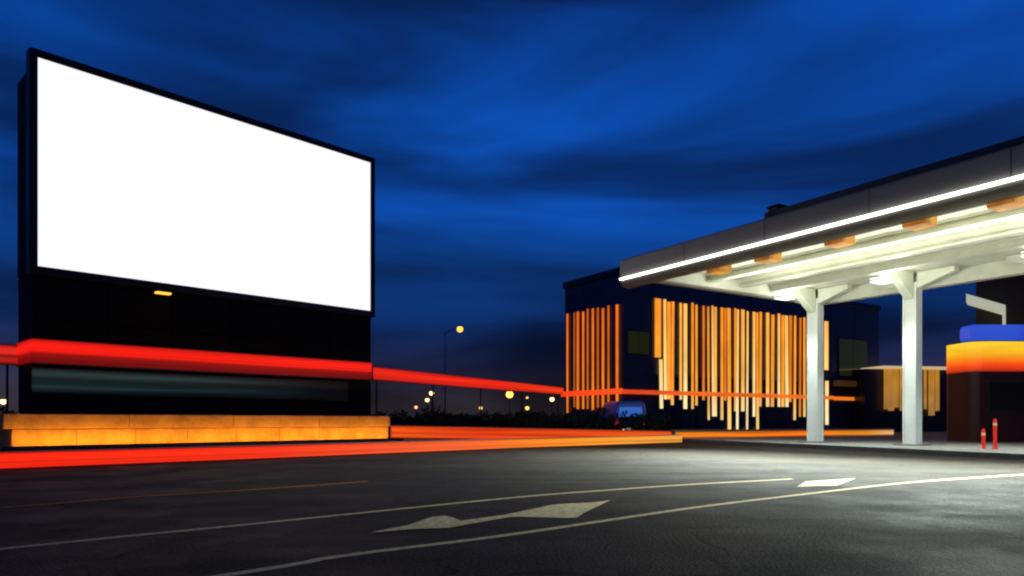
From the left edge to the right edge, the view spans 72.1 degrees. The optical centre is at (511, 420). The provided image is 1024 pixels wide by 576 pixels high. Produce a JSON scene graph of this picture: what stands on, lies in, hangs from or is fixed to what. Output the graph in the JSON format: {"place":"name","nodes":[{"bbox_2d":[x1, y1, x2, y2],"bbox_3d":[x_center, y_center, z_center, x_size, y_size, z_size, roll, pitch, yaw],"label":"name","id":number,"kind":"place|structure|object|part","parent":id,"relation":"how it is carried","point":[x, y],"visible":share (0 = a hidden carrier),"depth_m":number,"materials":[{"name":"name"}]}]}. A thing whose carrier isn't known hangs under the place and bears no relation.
{"place":"outdoors","nodes":[
{"label":"outdoors","id":0,"kind":"place"},
{"bbox_2d":[372,366,562,425],"bbox_3d":[-1.486,-0.710,34.645,0.205,3.120,13.843,0,0,39],"label":"lit rail","id":1,"kind":"object","parent":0,"point":[384,374],"visible":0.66,"depth_m":32.82,"materials":[{"name":"glowing red light"}]},
{"bbox_2d":[0,440,1023,575],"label":"road","id":2,"kind":"structure","parent":0,"point":[967,526],"depth_m":6.39,"materials":[{"name":"grey asphalt"}]},
{"bbox_2d":[0,343,17,413],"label":"lit rail","id":3,"kind":"object","parent":2,"relation":"on","point":[8,354],"visible":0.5,"depth_m":21.59,"materials":[{"name":"red metal"}]},
{"bbox_2d":[0,481,369,507],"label":"lane line","id":4,"kind":"object","parent":2,"relation":"on","point":[173,494],"visible":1,"depth_m":8.08,"materials":[{"name":"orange paint"}]},
{"bbox_2d":[0,47,403,450],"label":"billboard","id":5,"kind":"object","parent":2,"relation":"on","point":[192,273],"visible":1,"depth_m":23.49,"materials":[{"name":"glowing white display panel"},{"name":"dark metal"}]},
{"bbox_2d":[0,435,681,468],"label":"roadside barrier","id":6,"kind":"object","parent":2,"relation":"on","point":[49,458],"visible":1,"depth_m":15.88,"materials":[{"name":"glowing red-orange light"}]},
{"bbox_2d":[0,479,786,549],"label":"lane line","id":7,"kind":"object","parent":2,"relation":"on","point":[328,516],"visible":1,"depth_m":6.10,"materials":[{"name":"white paint"}]},
{"bbox_2d":[388,409,416,437],"bbox_3d":[-5.094,0.199,32.340,2.037,1.463,1.252,0,0,0],"label":"shrub","id":8,"kind":"object","parent":2,"relation":"on","point":[406,419],"visible":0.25,"depth_m":32.20,"materials":[{"name":"black plant"}]},
{"bbox_2d":[410,405,460,426],"bbox_3d":[-3.522,0.090,32.174,2.425,1.678,1.433,0,0,0],"label":"shrub","id":9,"kind":"object","parent":2,"relation":"on","point":[441,420],"visible":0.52,"depth_m":32.00,"materials":[{"name":"black plant"}]},
{"bbox_2d":[445,326,462,410],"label":"street lamp","id":10,"kind":"object","parent":2,"relation":"on","point":[459,328],"visible":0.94,"depth_m":45.27,"materials":[{"name":"black metal"}]},
{"bbox_2d":[371,500,609,532],"bbox_3d":[0.086,0.842,6.270,3.017,0.001,0.842,0,0,-39],"label":"arrow marking","id":11,"kind":"object","parent":2,"relation":"on","point":[571,510],"visible":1,"depth_m":6.19,"materials":[{"name":"white paint"}]},
{"bbox_2d":[506,408,551,427],"bbox_3d":[0.751,0.165,32.608,2.211,1.540,1.260,0,0,0],"label":"shrub","id":12,"kind":"object","parent":2,"relation":"on","point":[536,421],"visible":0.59,"depth_m":32.39,"materials":[{"name":"black plant"}]},
{"bbox_2d":[390,425,670,439],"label":"trail","id":13,"kind":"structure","parent":2,"relation":"on","point":[406,432],"depth_m":30.57,"materials":[{"name":"glowing red-orange light"}]},
{"bbox_2d":[421,409,675,430],"bbox_3d":[1.487,0.192,33.209,12.487,1.533,1.320,0,0,0],"label":"hedge","id":14,"kind":"object","parent":2,"relation":"on","point":[651,422],"visible":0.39,"depth_m":32.94,"materials":[{"name":"black plant"}]},
{"bbox_2d":[212,474,1023,575],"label":"lane line","id":15,"kind":"object","parent":2,"relation":"on","point":[366,552],"visible":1,"depth_m":5.19,"materials":[{"name":"white paint"}]},
{"bbox_2d":[597,401,645,429],"bbox_3d":[5.418,-0.062,35.222,2.000,1.816,4.035,0,0,-6],"label":"parked van","id":16,"kind":"object","parent":2,"relation":"on","point":[618,407],"visible":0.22,"depth_m":33.33,"materials":[{"name":"blue paint"}]},
{"bbox_3d":[5.620,-0.425,33.304,1.160,0.450,0.032,0,0,-6],"label":"rear window","id":17,"kind":"part","parent":16,"relation":"part of","materials":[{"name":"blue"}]},
{"bbox_2d":[797,478,854,486],"bbox_3d":[4.308,0.842,9.691,0.476,0.001,1.871,0,0,35],"label":"arrow marking","id":18,"kind":"object","parent":2,"relation":"on","point":[825,482],"visible":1,"depth_m":9.61,"materials":[{"name":"white paint"}]},
{"bbox_2d":[682,439,1023,459],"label":"kerb","id":19,"kind":"structure","parent":2,"relation":"on","point":[942,452],"depth_m":19.12,"materials":[{"name":"concrete"}]},
{"bbox_2d":[0,0,1023,418],"label":"sky","id":20,"kind":"structure","parent":0,"point":[521,150],"materials":[{"name":"blue"}]},
{"bbox_2d":[682,432,1023,453],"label":"forecourt pavement","id":21,"kind":"structure","parent":0,"point":[937,440],"depth_m":23.85,"materials":[{"name":"concrete"}]},
{"bbox_2d":[561,267,880,429],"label":"slatted building","id":22,"kind":"structure","parent":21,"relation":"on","point":[685,358],"depth_m":39.46,"materials":[{"name":"wood"}]},
{"bbox_2d":[626,329,649,355],"bbox_3d":[6.559,-4.050,36.495,1.620,1.300,0.044,0,0,-32],"label":"window","id":23,"kind":"structure","parent":22,"relation":"in","point":[637,341],"depth_m":36.44,"materials":[{"name":"black glass"}]},
{"bbox_2d":[657,374,691,427],"bbox_3d":[8.766,-1.025,37.888,2.600,2.850,0.044,0,0,-32],"label":"window","id":24,"kind":"structure","parent":22,"relation":"in","point":[682,417],"depth_m":38.00,"materials":[{"name":"black glass"}]},
{"bbox_2d":[696,376,727,427],"bbox_3d":[11.218,-1.025,39.436,2.600,2.850,0.044,0,0,-32],"label":"window","id":25,"kind":"structure","parent":22,"relation":"in","point":[702,421],"depth_m":39.32,"materials":[{"name":"black glass"}]},
{"bbox_2d":[731,378,761,427],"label":"window","id":26,"kind":"structure","parent":22,"relation":"in","point":[741,414],"depth_m":40.89,"materials":[{"name":"black glass"}]},
{"bbox_2d":[764,380,792,427],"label":"window","id":27,"kind":"structure","parent":22,"relation":"in","point":[775,416],"depth_m":42.43,"materials":[{"name":"black glass"}]},
{"bbox_2d":[795,381,806,426],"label":"window","id":28,"kind":"structure","parent":22,"relation":"in","point":[801,421],"depth_m":43.62,"materials":[{"name":"black glass"}]},
{"bbox_2d":[838,337,867,377],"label":"window","id":29,"kind":"structure","parent":22,"relation":"in","point":[852,353],"depth_m":46.44,"materials":[{"name":"black glass"}]},
{"bbox_2d":[671,428,893,437],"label":"trail","id":30,"kind":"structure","parent":21,"relation":"on","point":[732,433],"depth_m":31.84,"materials":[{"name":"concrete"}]},
{"bbox_2d":[619,136,1023,445],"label":"filling station canopy","id":31,"kind":"object","parent":21,"relation":"on","point":[910,235],"visible":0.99,"depth_m":17.64,"materials":[{"name":"metal"}]},
{"bbox_2d":[851,366,946,431],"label":"annex building","id":32,"kind":"structure","parent":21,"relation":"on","point":[877,394],"depth_m":45.62,"materials":[{"name":"black"}]},
{"bbox_2d":[980,429,986,448],"bbox_3d":[12.420,0.473,18.550,0.140,0.520,0.136,0,0,0],"label":"bollard","id":33,"kind":"object","parent":21,"relation":"on","point":[983,439],"visible":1,"depth_m":18.51,"materials":[{"name":"red paint"}]},
{"bbox_2d":[947,340,1023,441],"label":"roadside kiosk","id":34,"kind":"object","parent":21,"relation":"on","point":[985,383],"visible":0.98,"depth_m":24.39,"materials":[{"name":"brown"}]},
{"bbox_2d":[960,324,1023,341],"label":"sign box","id":35,"kind":"object","parent":34,"relation":"on","point":[975,332],"visible":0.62,"depth_m":24.99,"materials":[{"name":"blue plastic"}]},
{"bbox_2d":[987,380,1023,412],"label":"window","id":36,"kind":"structure","parent":34,"relation":"in","point":[1003,396],"depth_m":24.35,"materials":[{"name":"glass"}]},
{"bbox_2d":[992,419,997,448],"bbox_3d":[12.420,0.343,18.100,0.140,0.780,0.136,0,0,0],"label":"bollard","id":37,"kind":"object","parent":21,"relation":"on","point":[994,433],"visible":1,"depth_m":18.07,"materials":[{"name":"red paint"}]},
{"bbox_2d":[966,275,1023,324],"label":"dark building","id":38,"kind":"structure","parent":0,"point":[999,301],"depth_m":29.55,"materials":[{"name":"metal"}]},
{"bbox_3d":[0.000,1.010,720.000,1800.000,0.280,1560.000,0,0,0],"label":"ground","id":39,"kind":"structure","parent":0,"visible":0},
{"bbox_2d":[0,398,5,410],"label":"street lamp","id":40,"kind":"object","parent":39,"relation":"on","point":[3,401],"visible":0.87,"depth_m":149.67,"materials":[{"name":"white glass"}]},
{"bbox_2d":[0,407,17,413],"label":"shrub","id":41,"kind":"object","parent":39,"relation":"on","point":[4,411],"visible":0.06,"depth_m":22.48,"materials":[{"name":"black plant"}]},
{"bbox_2d":[370,410,560,422],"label":"tree belt","id":42,"kind":"object","parent":39,"relation":"on","point":[379,413],"depth_m":263.61,"materials":[{"name":"black plant"}]},
{"bbox_2d":[506,391,512,414],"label":"street lamp","id":43,"kind":"object","parent":39,"relation":"on","point":[509,394],"visible":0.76,"depth_m":149.59,"materials":[{"name":"yellow glass"}]}
]}

